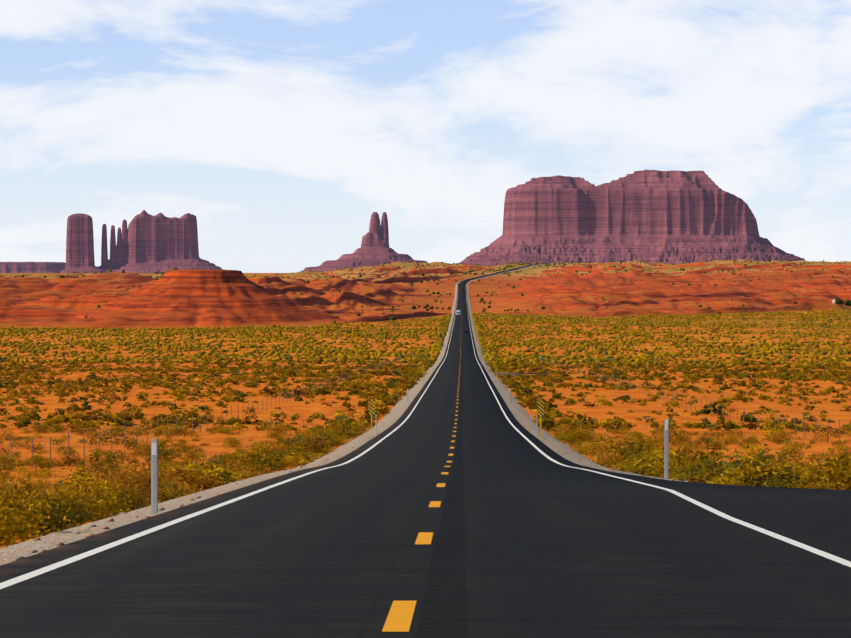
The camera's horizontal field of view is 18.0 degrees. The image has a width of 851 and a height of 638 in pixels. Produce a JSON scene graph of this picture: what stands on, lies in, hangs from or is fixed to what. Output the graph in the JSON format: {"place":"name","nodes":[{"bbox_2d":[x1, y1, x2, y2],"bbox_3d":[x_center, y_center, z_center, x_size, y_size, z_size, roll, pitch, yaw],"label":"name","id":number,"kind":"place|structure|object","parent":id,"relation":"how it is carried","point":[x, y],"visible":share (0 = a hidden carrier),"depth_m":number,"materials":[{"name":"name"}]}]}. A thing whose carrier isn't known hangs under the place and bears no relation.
{"place":"outdoors","nodes":[
{"label":"outdoors","id":0,"kind":"place"},
{"bbox_2d":[0,263,850,637],"bbox_3d":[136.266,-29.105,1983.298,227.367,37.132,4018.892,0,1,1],"label":"road asphalt","id":1,"kind":"structure","parent":0,"point":[528,541],"depth_m":28.27,"materials":[{"name":"black asphalt"}]},
{"bbox_2d":[0,273,492,588],"bbox_3d":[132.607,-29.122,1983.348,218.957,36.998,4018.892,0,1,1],"label":"edge line","id":2,"kind":"object","parent":1,"relation":"on","point":[10,582],"visible":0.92,"depth_m":34.51,"materials":[{"name":"white paint"}]},
{"bbox_2d":[382,273,495,631],"bbox_3d":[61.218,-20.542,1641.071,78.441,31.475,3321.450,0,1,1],"label":"dashes","id":3,"kind":"structure","parent":1,"relation":"on","point":[399,617],"depth_m":19.86,"materials":[{"name":"yellow paint"}]},
{"bbox_2d":[466,263,850,566],"bbox_3d":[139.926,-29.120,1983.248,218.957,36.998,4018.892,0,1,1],"label":"edge line","id":4,"kind":"object","parent":1,"relation":"on","point":[801,545],"visible":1,"depth_m":40.50,"materials":[{"name":"white paint"}]},
{"bbox_2d":[0,259,850,548],"bbox_3d":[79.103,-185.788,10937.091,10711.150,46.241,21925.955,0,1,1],"label":"desert ground","id":5,"kind":"structure","parent":0,"point":[193,298],"depth_m":1232.36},
{"bbox_2d":[0,262,65,272],"bbox_3d":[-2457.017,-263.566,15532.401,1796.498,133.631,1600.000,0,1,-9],"label":"mesa","id":6,"kind":"structure","parent":5,"relation":"on","point":[32,267],"depth_m":15150.53,"materials":[{"name":"stone"}]},
{"bbox_2d":[0,456,191,537],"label":"roadside shrubs","id":7,"kind":"object","parent":5,"relation":"on","point":[74,513],"visible":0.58,"depth_m":48.11,"materials":[{"name":"green plant"}]},
{"bbox_2d":[60,210,223,272],"bbox_3d":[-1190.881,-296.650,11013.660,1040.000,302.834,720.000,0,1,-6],"label":"butte group","id":8,"kind":"object","parent":5,"relation":"on","point":[157,243],"visible":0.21,"depth_m":10972.99},
{"bbox_2d":[151,439,157,512],"bbox_3d":[-4.397,2.695,43.558,0.109,1.500,0.043,0,1,1],"label":"delineator","id":9,"kind":"object","parent":5,"relation":"on","point":[154,475],"visible":0.9,"depth_m":43.54,"materials":[{"name":"metal"}]},
{"bbox_2d":[1,356,400,470],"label":"fence","id":10,"kind":"object","parent":5,"relation":"on","point":[382,365],"visible":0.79,"depth_m":147.12,"materials":[{"name":"grey metal"}]},
{"bbox_2d":[0,266,521,565],"bbox_3d":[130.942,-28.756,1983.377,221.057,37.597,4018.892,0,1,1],"label":"gravel shoulder","id":11,"kind":"object","parent":5,"relation":"on","point":[46,542],"visible":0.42,"depth_m":53.33},
{"bbox_2d":[369,399,376,434],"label":"object marker","id":12,"kind":"object","parent":11,"relation":"on","point":[371,407],"visible":0.81,"depth_m":151.86,"materials":[{"name":"metal"}]},
{"bbox_2d":[10,421,820,559],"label":"stones","id":13,"kind":"object","parent":11,"relation":"on","point":[58,544],"visible":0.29,"depth_m":51.64,"materials":[{"name":"stone"}]},
{"bbox_2d":[302,212,427,271],"bbox_3d":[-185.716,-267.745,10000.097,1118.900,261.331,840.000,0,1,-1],"label":"butte spires","id":14,"kind":"object","parent":5,"relation":"on","point":[374,249],"visible":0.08,"depth_m":9936.50,"materials":[{"name":"stone"}]},
{"bbox_2d":[0,463,835,547],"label":"shrubs","id":15,"kind":"object","parent":5,"relation":"on","point":[15,495],"visible":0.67,"depth_m":48.53,"materials":[{"name":"green plant"}]},
{"bbox_2d":[0,356,850,432],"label":"shrubs","id":16,"kind":"object","parent":5,"relation":"on","point":[411,374],"visible":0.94,"depth_m":321.75,"materials":[{"name":"green plant"}]},
{"bbox_2d":[0,309,850,366],"bbox_3d":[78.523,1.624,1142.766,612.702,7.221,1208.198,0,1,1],"label":"distant shrubs","id":17,"kind":"object","parent":5,"relation":"on","point":[486,350],"visible":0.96,"depth_m":876.14,"materials":[{"name":"green plant"}]},
{"bbox_2d":[0,417,850,496],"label":"shrubs","id":18,"kind":"object","parent":5,"relation":"on","point":[348,431],"visible":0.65,"depth_m":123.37,"materials":[{"name":"green plant"}]},
{"bbox_2d":[0,259,850,322],"bbox_3d":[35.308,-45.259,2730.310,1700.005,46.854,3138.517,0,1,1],"label":"shrubs","id":19,"kind":"object","parent":5,"relation":"on","point":[402,300],"visible":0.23,"depth_m":2706.26,"materials":[{"name":"green plant"}]},
{"bbox_2d":[498,373,548,376],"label":"guardrail","id":20,"kind":"object","parent":5,"relation":"on","point":[515,375],"visible":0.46,"depth_m":391.71,"materials":[{"name":"grey metal"}]},
{"bbox_2d":[466,263,684,481],"bbox_3d":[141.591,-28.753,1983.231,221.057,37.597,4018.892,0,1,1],"label":"gravel shoulder","id":21,"kind":"object","parent":5,"relation":"on","point":[518,411],"visible":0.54,"depth_m":194.19},
{"bbox_2d":[494,367,497,381],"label":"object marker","id":22,"kind":"object","parent":21,"relation":"on","point":[496,370],"visible":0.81,"depth_m":349.77,"materials":[{"name":"metal"}]},
{"bbox_2d":[536,400,543,435],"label":"object marker","id":23,"kind":"object","parent":21,"relation":"on","point":[540,408],"visible":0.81,"depth_m":149.73,"materials":[{"name":"metal"}]},
{"bbox_2d":[460,169,805,265],"bbox_3d":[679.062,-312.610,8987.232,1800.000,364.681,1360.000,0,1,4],"label":"mesa","id":24,"kind":"structure","parent":5,"relation":"on","point":[658,216],"depth_m":8757.11,"materials":[{"name":"stone"}]},
{"bbox_2d":[664,419,668,478],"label":"delineator","id":25,"kind":"object","parent":5,"relation":"on","point":[666,448],"visible":0.96,"depth_m":70.72,"materials":[{"name":"metal"}]},
{"bbox_2d":[539,357,849,442],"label":"fence","id":26,"kind":"object","parent":5,"relation":"on","point":[717,406],"visible":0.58,"depth_m":211.81,"materials":[{"name":"grey metal"}]},
{"bbox_2d":[616,433,850,489],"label":"bushes","id":27,"kind":"object","parent":5,"relation":"on","point":[837,470],"visible":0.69,"depth_m":68.03,"materials":[{"name":"green plant"}]},
{"bbox_2d":[834,298,844,304],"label":"tree","id":28,"kind":"object","parent":5,"relation":"on","point":[839,301],"visible":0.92,"depth_m":1719.46,"materials":[{"name":"green plant"}]},
{"bbox_2d":[844,299,850,305],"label":"tree","id":29,"kind":"object","parent":5,"relation":"on","point":[847,302],"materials":[{"name":"green plant"}]},
{"bbox_2d":[0,0,850,272],"label":"sky","id":30,"kind":"structure","parent":0,"point":[282,126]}
]}

